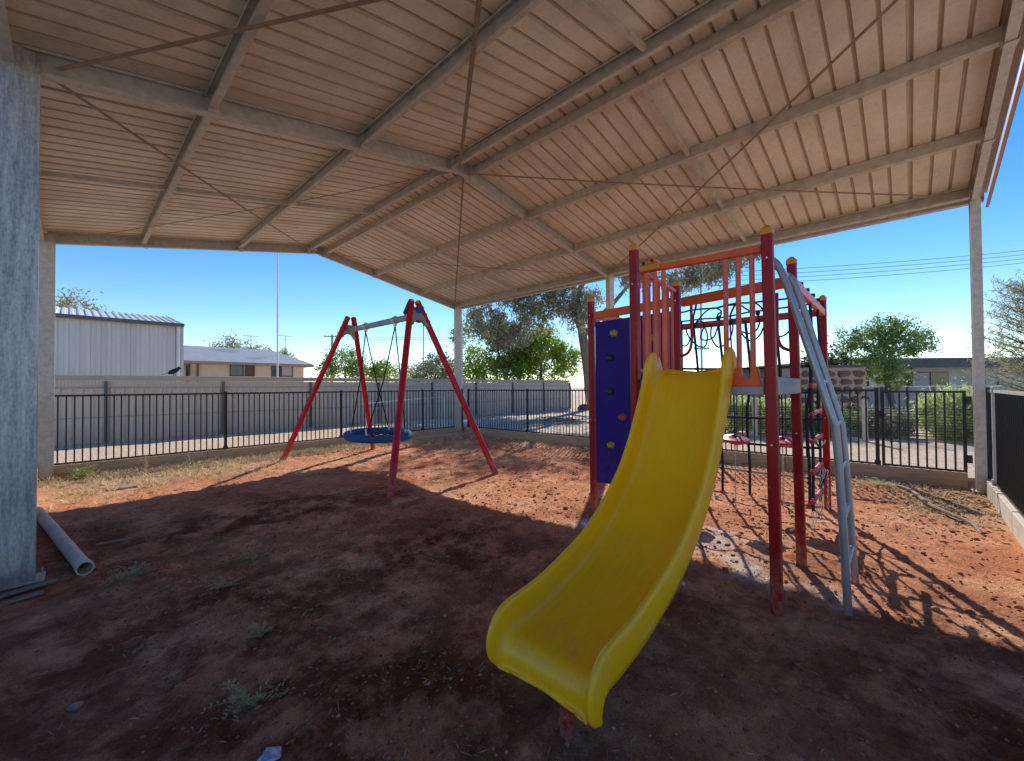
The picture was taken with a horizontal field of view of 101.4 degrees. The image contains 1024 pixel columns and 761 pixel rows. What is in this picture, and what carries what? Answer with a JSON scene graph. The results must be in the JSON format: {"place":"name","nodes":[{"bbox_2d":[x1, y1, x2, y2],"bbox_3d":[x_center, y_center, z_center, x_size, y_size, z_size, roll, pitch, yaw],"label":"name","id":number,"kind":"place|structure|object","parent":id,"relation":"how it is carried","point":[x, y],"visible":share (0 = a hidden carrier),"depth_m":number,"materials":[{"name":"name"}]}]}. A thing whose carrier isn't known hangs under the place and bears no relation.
{"place":"outdoors","nodes":[
{"label":"outdoors","id":0,"kind":"place"},
{"bbox_2d":[183,335,313,381],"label":"house","id":1,"kind":"structure","parent":0,"point":[218,361],"depth_m":30.24,"materials":[{"name":"beige brick"}]},
{"bbox_2d":[230,365,243,375],"bbox_3d":[-19.516,-0.777,29.699,0.080,0.940,0.840,-1,-1,43],"label":"window","id":2,"kind":"structure","parent":1,"relation":"in","point":[235,370],"depth_m":29.70,"materials":[{"name":"grey glass"}]},
{"bbox_2d":[245,365,254,375],"bbox_3d":[-18.956,-0.772,30.292,0.080,0.940,0.610,-1,-1,43],"label":"window","id":3,"kind":"structure","parent":1,"relation":"in","point":[249,369],"depth_m":30.28,"materials":[{"name":"brown glass"}]},
{"bbox_2d":[271,366,280,376],"bbox_3d":[-17.767,-0.762,31.548,0.080,0.940,0.650,-1,-1,43],"label":"window","id":4,"kind":"structure","parent":1,"relation":"in","point":[273,368],"depth_m":31.47,"materials":[{"name":"grey glass"}]},
{"bbox_2d":[281,366,292,376],"bbox_3d":[-17.248,-0.757,32.097,0.080,0.940,0.840,-1,-1,43],"label":"window","id":5,"kind":"structure","parent":1,"relation":"in","point":[286,371],"depth_m":32.08,"materials":[{"name":"white glass"}]},
{"bbox_2d":[0,387,1023,760],"bbox_3d":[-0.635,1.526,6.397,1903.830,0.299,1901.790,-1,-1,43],"label":"ground","id":6,"kind":"structure","parent":0,"point":[74,667],"depth_m":2.65,"materials":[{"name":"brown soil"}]},
{"bbox_2d":[0,578,57,606],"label":"timber offcuts","id":7,"kind":"object","parent":6,"relation":"on","point":[23,597],"visible":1,"depth_m":3.02,"materials":[{"name":"grey wood"}]},
{"bbox_2d":[37,507,94,575],"bbox_3d":[-4.575,1.546,4.210,2.741,0.112,0.112,-1,-1,36],"label":"pipe","id":8,"kind":"object","parent":6,"relation":"on","point":[75,556],"visible":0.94,"depth_m":3.82,"materials":[{"name":"concrete"}]},
{"bbox_2d":[66,701,83,710],"bbox_3d":[-2.074,1.549,1.989,0.048,0.032,0.061,-1,-1,43],"label":"rock","id":9,"kind":"object","parent":6,"relation":"on","point":[74,706],"visible":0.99,"depth_m":1.98,"materials":[{"name":"stone"}]},
{"bbox_2d":[65,463,97,477],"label":"weed","id":10,"kind":"object","parent":6,"relation":"on","point":[81,470],"visible":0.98,"depth_m":7.11,"materials":[{"name":"green plant"}]},
{"bbox_2d":[55,287,114,311],"bbox_3d":[-31.192,-2.371,30.314,3.447,9.326,4.069,-1,-1,43],"label":"tree","id":11,"kind":"object","parent":6,"relation":"on","point":[66,302],"visible":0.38,"depth_m":29.83,"materials":[{"name":"green plant"}]},
{"bbox_2d":[96,537,130,544],"bbox_3d":[-3.797,1.532,3.992,0.246,0.026,0.018,0,-1,-35],"label":"stick","id":12,"kind":"object","parent":6,"relation":"on","point":[113,541],"visible":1,"depth_m":3.99,"materials":[{"name":"wood"}]},
{"bbox_2d":[55,306,185,380],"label":"shed","id":13,"kind":"structure","parent":6,"relation":"on","point":[93,342],"depth_m":14.64,"materials":[{"name":"white paint"}]},
{"bbox_2d":[103,484,137,490],"bbox_3d":[-5.968,1.641,6.389,0.220,0.050,0.360,-1,-1,32],"label":"paving slab","id":14,"kind":"object","parent":6,"relation":"on","point":[129,486],"depth_m":6.38,"materials":[{"name":"stone"}]},
{"bbox_2d":[103,560,163,583],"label":"weed","id":15,"kind":"object","parent":6,"relation":"on","point":[133,573],"visible":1,"depth_m":3.29,"materials":[{"name":"green plant"}]},
{"bbox_2d":[199,574,248,596],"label":"weed","id":16,"kind":"object","parent":6,"relation":"on","point":[219,584],"visible":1,"depth_m":3.15,"materials":[{"name":"green plant"}]},
{"bbox_2d":[203,330,271,349],"bbox_3d":[-24.219,-1.116,37.460,5.309,6.941,3.324,0,-1,-13],"label":"tree","id":17,"kind":"object","parent":6,"relation":"on","point":[229,344],"visible":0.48,"depth_m":37.02,"materials":[{"name":"green plant"}]},
{"bbox_2d":[200,678,288,721],"bbox_3d":[-1.272,1.507,1.998,0.330,0.076,0.304,-1,-1,23],"label":"weed","id":18,"kind":"object","parent":6,"relation":"on","point":[242,694],"visible":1,"depth_m":2.01,"materials":[{"name":"green plant"}]},
{"bbox_2d":[231,548,282,568],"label":"weed","id":19,"kind":"object","parent":6,"relation":"on","point":[251,557],"visible":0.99,"depth_m":3.69,"materials":[{"name":"green plant"}]},
{"bbox_2d":[242,621,273,638],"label":"weed","id":20,"kind":"object","parent":6,"relation":"on","point":[258,634],"visible":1,"depth_m":2.52,"materials":[{"name":"green plant"}]},
{"bbox_2d":[54,427,462,477],"bbox_3d":[-4.718,1.601,10.259,0.070,0.282,9.032,-1,-1,43],"label":"garden edging","id":21,"kind":"object","parent":6,"relation":"on","point":[117,464],"visible":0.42,"depth_m":8.51,"materials":[{"name":"grey concrete"}]},
{"bbox_2d":[54,389,463,464],"bbox_3d":[-4.746,0.982,10.330,0.075,1.473,9.158,-1,-1,43],"label":"metal fence","id":22,"kind":"object","parent":6,"relation":"on","point":[225,393],"visible":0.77,"depth_m":8.90,"materials":[{"name":"black metal"}]},
{"bbox_2d":[257,746,280,760],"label":"litter","id":23,"kind":"object","parent":6,"relation":"on","point":[271,753],"visible":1,"depth_m":1.69,"materials":[{"name":"blue plastic"}]},
{"bbox_2d":[276,253,278,381],"bbox_3d":[-16.818,-4.181,30.052,0.140,12.500,0.133,-1,-1,43],"label":"flagpole","id":24,"kind":"object","parent":6,"relation":"on","point":[277,374],"visible":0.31,"depth_m":30.03,"materials":[{"name":"white metal"}]},
{"bbox_2d":[279,347,296,358],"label":"tree","id":25,"kind":"object","parent":6,"relation":"on","point":[286,353],"visible":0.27,"depth_m":40.43,"materials":[{"name":"green plant"}]},
{"bbox_2d":[54,375,570,445],"bbox_3d":[-10.547,0.844,14.748,5.985,1.825,34.941,-1,-1,43],"label":"boundary fence","id":26,"kind":"object","parent":6,"relation":"on","point":[113,384],"visible":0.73,"depth_m":12.77,"materials":[{"name":"metal"}]},
{"bbox_2d":[162,367,183,375],"bbox_3d":[-9.459,-0.258,11.662,0.120,0.269,0.500,-1,-1,43],"label":"magpie","id":27,"kind":"object","parent":26,"relation":"on","point":[175,370],"visible":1,"depth_m":11.66,"materials":[{"name":"black"}]},
{"bbox_2d":[324,334,335,381],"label":"power pole","id":28,"kind":"object","parent":6,"relation":"on","point":[331,336],"visible":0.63,"depth_m":60.04,"materials":[{"name":"brown wood"}]},
{"bbox_2d":[333,333,566,339],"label":"power line","id":29,"kind":"object","parent":28,"relation":"attached to","point":[430,339],"visible":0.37,"depth_m":62.00,"materials":[{"name":"metal"}]},
{"bbox_2d":[308,344,372,381],"bbox_3d":[-11.959,-0.328,29.968,4.682,4.731,3.314,0,-1,-13],"label":"tree","id":30,"kind":"object","parent":6,"relation":"on","point":[352,362],"visible":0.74,"depth_m":29.59,"materials":[{"name":"green plant"}]},
{"bbox_2d":[365,357,398,377],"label":"bush","id":31,"kind":"object","parent":6,"relation":"on","point":[379,372],"visible":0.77,"depth_m":29.39,"materials":[{"name":"green plant"}]},
{"bbox_2d":[280,299,498,497],"bbox_3d":[-2.527,0.176,7.978,4.379,3.085,2.160,-1,-1,43],"label":"basket swing","id":32,"kind":"object","parent":6,"relation":"on","point":[412,315],"visible":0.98,"depth_m":7.41,"materials":[{"name":"red metal"}]},
{"bbox_2d":[366,396,444,427],"bbox_3d":[-3.420,1.092,13.825,0.036,1.078,3.038,-1,-1,41],"label":"garden fence","id":33,"kind":"object","parent":6,"relation":"on","point":[418,421],"visible":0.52,"depth_m":13.93,"materials":[{"name":"white paint"}]},
{"bbox_2d":[387,356,426,377],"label":"bush","id":34,"kind":"object","parent":6,"relation":"on","point":[393,370],"visible":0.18,"depth_m":29.54,"materials":[{"name":"green plant"}]},
{"bbox_2d":[423,325,423,377],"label":"light pole","id":35,"kind":"object","parent":6,"relation":"on","point":[423,344],"visible":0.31,"depth_m":44.99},
{"bbox_2d":[394,347,453,378],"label":"bush","id":36,"kind":"object","parent":6,"relation":"on","point":[418,368],"visible":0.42,"depth_m":26.39,"materials":[{"name":"green plant"}]},
{"bbox_2d":[409,433,458,439],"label":"buried kerb","id":37,"kind":"structure","parent":6,"relation":"on","point":[434,435],"depth_m":12.41,"materials":[{"name":"concrete"}]},
{"bbox_2d":[419,346,463,378],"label":"bush","id":38,"kind":"object","parent":6,"relation":"on","point":[431,358],"visible":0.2,"depth_m":27.43,"materials":[{"name":"green plant"}]},
{"bbox_2d":[30,461,877,760],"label":"twig bits","id":39,"kind":"object","parent":6,"relation":"on","point":[426,627],"visible":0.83,"depth_m":2.73,"materials":[{"name":"brown plant"}]},
{"bbox_2d":[448,321,503,379],"bbox_3d":[-2.224,-0.968,27.443,3.797,5.800,2.834,-1,-1,13],"label":"bush","id":40,"kind":"object","parent":6,"relation":"on","point":[477,371],"visible":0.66,"depth_m":27.01,"materials":[{"name":"green plant"}]},
{"bbox_2d":[475,318,546,379],"bbox_3d":[-0.032,-1.280,26.820,5.110,6.430,3.220,0,-1,-6],"label":"tree","id":41,"kind":"object","parent":6,"relation":"on","point":[499,361],"visible":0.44,"depth_m":26.23,"materials":[{"name":"green plant"}]},
{"bbox_2d":[0,0,1023,592],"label":"shelter","id":42,"kind":"object","parent":6,"relation":"on","point":[456,156],"visible":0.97,"depth_m":4.84,"materials":[{"name":"white paint"}]},
{"bbox_2d":[37,422,1012,552],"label":"dry grass","id":43,"kind":"structure","parent":6,"relation":"on","point":[259,458],"depth_m":7.19,"materials":[{"name":"plant"}]},
{"bbox_2d":[485,351,572,382],"bbox_3d":[0.949,-0.454,27.396,6.207,4.718,3.211,0,-1,-3],"label":"bush","id":44,"kind":"object","parent":6,"relation":"on","point":[536,372],"visible":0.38,"depth_m":26.92,"materials":[{"name":"green plant"}]},
{"bbox_2d":[504,325,581,382],"bbox_3d":[2.120,-0.962,26.734,5.746,5.697,3.668,0,-1,3],"label":"citrus tree","id":45,"kind":"object","parent":6,"relation":"on","point":[560,355],"visible":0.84,"depth_m":26.42,"materials":[{"name":"green plant"}]},
{"bbox_2d":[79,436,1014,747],"bbox_3d":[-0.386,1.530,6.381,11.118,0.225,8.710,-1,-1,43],"label":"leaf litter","id":46,"kind":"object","parent":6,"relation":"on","point":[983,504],"visible":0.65,"depth_m":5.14,"materials":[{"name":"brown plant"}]},
{"bbox_2d":[523,414,588,424],"bbox_3d":[2.342,1.399,15.893,2.432,0.268,4.255,-1,-1,24],"label":"brush pile","id":47,"kind":"object","parent":6,"relation":"on","point":[557,419],"visible":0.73,"depth_m":15.10,"materials":[{"name":"grey wood"}]},
{"bbox_2d":[577,404,588,409],"bbox_3d":[4.183,1.624,23.896,0.743,0.578,0.920,-1,-1,43],"label":"rock","id":48,"kind":"object","parent":6,"relation":"on","point":[587,406],"visible":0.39,"depth_m":23.57,"materials":[{"name":"grey stone"}]},
{"bbox_2d":[581,519,588,525],"bbox_3d":[0.811,1.546,4.533,0.124,0.083,0.153,-1,-1,43],"label":"rock","id":49,"kind":"object","parent":6,"relation":"on","point":[584,522],"visible":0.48,"depth_m":4.50,"materials":[{"name":"grey stone"}]},
{"bbox_2d":[462,254,760,404],"bbox_3d":[5.494,-5.476,25.583,17.559,14.922,6.720,0,-1,0],"label":"gum tree","id":50,"kind":"object","parent":6,"relation":"on","point":[568,308],"visible":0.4,"depth_m":23.89,"materials":[{"name":"green plant"}]},
{"bbox_2d":[486,225,859,739],"bbox_3d":[1.526,0.236,3.848,2.515,2.780,4.943,-1,-1,43],"label":"climbing frame","id":51,"kind":"object","parent":6,"relation":"on","point":[573,625],"visible":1,"depth_m":2.84,"materials":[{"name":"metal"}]},
{"bbox_2d":[467,388,880,464],"bbox_3d":[2.211,0.928,10.097,10.025,1.473,0.075,-1,-1,43],"label":"metal fence","id":52,"kind":"object","parent":6,"relation":"on","point":[877,434],"visible":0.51,"depth_m":10.50,"materials":[{"name":"black metal"}]},
{"bbox_2d":[878,390,972,472],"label":"gate","id":53,"kind":"structure","parent":52,"relation":"attached to","point":[967,459],"depth_m":6.29,"materials":[{"name":"black metal"}]},
{"bbox_2d":[694,274,708,370],"bbox_3d":[18.092,-4.834,40.052,1.802,13.600,0.232,0,-1,5],"label":"power pole","id":54,"kind":"object","parent":6,"relation":"on","point":[701,354],"visible":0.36,"depth_m":39.98,"materials":[{"name":"brown wood"}]},
{"bbox_2d":[718,250,1023,285],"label":"power line","id":55,"kind":"object","parent":54,"relation":"attached to","point":[893,266],"visible":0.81,"depth_m":42.39,"materials":[{"name":"metal"}]},
{"bbox_2d":[464,427,967,487],"bbox_3d":[2.476,1.543,9.759,11.052,0.281,0.070,-1,-1,43],"label":"garden edging","id":56,"kind":"object","parent":6,"relation":"on","point":[935,477],"visible":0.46,"depth_m":6.81,"materials":[{"name":"grey concrete"}]},
{"bbox_2d":[731,369,780,405],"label":"building","id":57,"kind":"structure","parent":6,"relation":"on","point":[745,373],"depth_m":25.95,"materials":[{"name":"white paint"}]},
{"bbox_2d":[726,395,804,435],"bbox_3d":[6.592,0.822,11.694,2.867,1.507,1.793,-1,-1,29],"label":"shrub","id":58,"kind":"object","parent":6,"relation":"on","point":[739,422],"visible":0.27,"depth_m":11.41,"materials":[{"name":"green plant"}]},
{"bbox_2d":[785,527,794,533],"bbox_3d":[2.830,1.521,4.199,0.152,0.102,0.188,-1,-1,43],"label":"rock","id":59,"kind":"object","parent":6,"relation":"on","point":[790,530],"visible":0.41,"depth_m":4.17,"materials":[{"name":"red stone"}]},
{"bbox_2d":[780,398,859,436],"bbox_3d":[8.059,0.996,11.253,2.018,1.094,1.527,-1,-1,43],"label":"shrub","id":60,"kind":"object","parent":6,"relation":"on","point":[844,413],"visible":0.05,"depth_m":10.88,"materials":[{"name":"green plant"}]},
{"bbox_2d":[788,342,856,364],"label":"hedge","id":61,"kind":"object","parent":6,"relation":"on","point":[830,360],"visible":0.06,"depth_m":19.86,"materials":[{"name":"green plant"}]},
{"bbox_2d":[781,365,869,419],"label":"stone wall","id":62,"kind":"structure","parent":6,"relation":"on","point":[847,376],"depth_m":13.65,"materials":[{"name":"brown stone"}]},
{"bbox_2d":[726,398,973,442],"bbox_3d":[7.615,0.966,10.258,7.844,1.075,0.129,-1,-1,25],"label":"wire fence","id":63,"kind":"object","parent":6,"relation":"on","point":[862,413],"visible":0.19,"depth_m":9.87,"materials":[{"name":"metal"}]},
{"bbox_2d":[856,476,898,487],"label":"weed","id":64,"kind":"object","parent":6,"relation":"on","point":[876,482],"visible":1,"depth_m":6.17,"materials":[{"name":"green plant"}]},
{"bbox_2d":[827,312,943,410],"bbox_3d":[17.521,-0.773,19.852,4.669,5.128,2.830,0,-1,-16],"label":"tree","id":65,"kind":"object","parent":6,"relation":"on","point":[883,350],"visible":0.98,"depth_m":19.56,"materials":[{"name":"green plant"}]},
{"bbox_2d":[846,401,924,438],"bbox_3d":[9.514,1.045,10.912,1.590,1.010,1.770,0,-1,-15],"label":"shrub","id":66,"kind":"object","parent":6,"relation":"on","point":[888,422],"visible":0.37,"depth_m":10.52,"materials":[{"name":"green plant"}]},
{"bbox_2d":[896,484,981,533],"bbox_3d":[5.125,1.501,5.150,0.133,0.067,2.252,-1,-1,26],"label":"fallen branch","id":67,"kind":"object","parent":6,"relation":"on","point":[928,503],"visible":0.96,"depth_m":4.78,"materials":[{"name":"grey wood"}]},
{"bbox_2d":[897,380,991,441],"bbox_3d":[10.863,0.758,9.946,2.529,1.584,1.933,-1,-1,43],"label":"shrub","id":68,"kind":"object","parent":6,"relation":"on","point":[939,403],"visible":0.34,"depth_m":10.07,"materials":[{"name":"green plant"}]},
{"bbox_2d":[866,385,1023,411],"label":"wall","id":69,"kind":"structure","parent":6,"relation":"on","point":[903,401],"depth_m":19.99,"materials":[{"name":"white paint"}]},
{"bbox_2d":[950,269,1023,391],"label":"casuarina tree","id":70,"kind":"object","parent":6,"relation":"on","point":[1018,290],"visible":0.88,"depth_m":13.29,"materials":[{"name":"green plant"}]},
{"bbox_2d":[985,387,1023,517],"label":"metal fence","id":71,"kind":"object","parent":6,"relation":"on","point":[1005,434],"visible":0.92,"depth_m":4.62,"materials":[{"name":"black metal"}]},
{"bbox_2d":[986,479,1023,548],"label":"garden edging","id":72,"kind":"object","parent":6,"relation":"on","point":[1013,518],"visible":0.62,"depth_m":4.40,"materials":[{"name":"concrete"}]},
{"bbox_2d":[55,50,1023,386],"label":"sky","id":73,"kind":"structure","parent":0,"point":[214,293],"materials":[{"name":"blue"}]},
{"bbox_2d":[756,357,1023,387],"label":"house","id":74,"kind":"structure","parent":0,"point":[935,371],"depth_m":24.40,"materials":[{"name":"brown paint"}]},
{"bbox_2d":[867,373,883,387],"bbox_3d":[21.357,0.035,24.442,1.200,1.050,0.090,0,-1,0],"label":"window","id":75,"kind":"structure","parent":74,"relation":"in","point":[870,383],"depth_m":24.40,"materials":[{"name":"glass"}]},
{"bbox_2d":[906,372,929,385],"bbox_3d":[23.707,0.018,24.442,1.300,1.050,0.090,0,-1,0],"label":"window","id":76,"kind":"structure","parent":74,"relation":"in","point":[925,381],"depth_m":24.40,"materials":[{"name":"white glass"}]},
{"bbox_2d":[930,372,948,385],"bbox_3d":[24.907,0.009,24.442,1.100,1.050,0.090,0,-1,0],"label":"window","id":77,"kind":"structure","parent":74,"relation":"in","point":[936,378],"depth_m":24.40,"materials":[{"name":"grey glass"}]},
{"bbox_2d":[997,371,1023,386],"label":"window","id":78,"kind":"structure","parent":74,"relation":"in","point":[1007,372],"depth_m":24.40,"materials":[{"name":"grey glass"}]}
]}

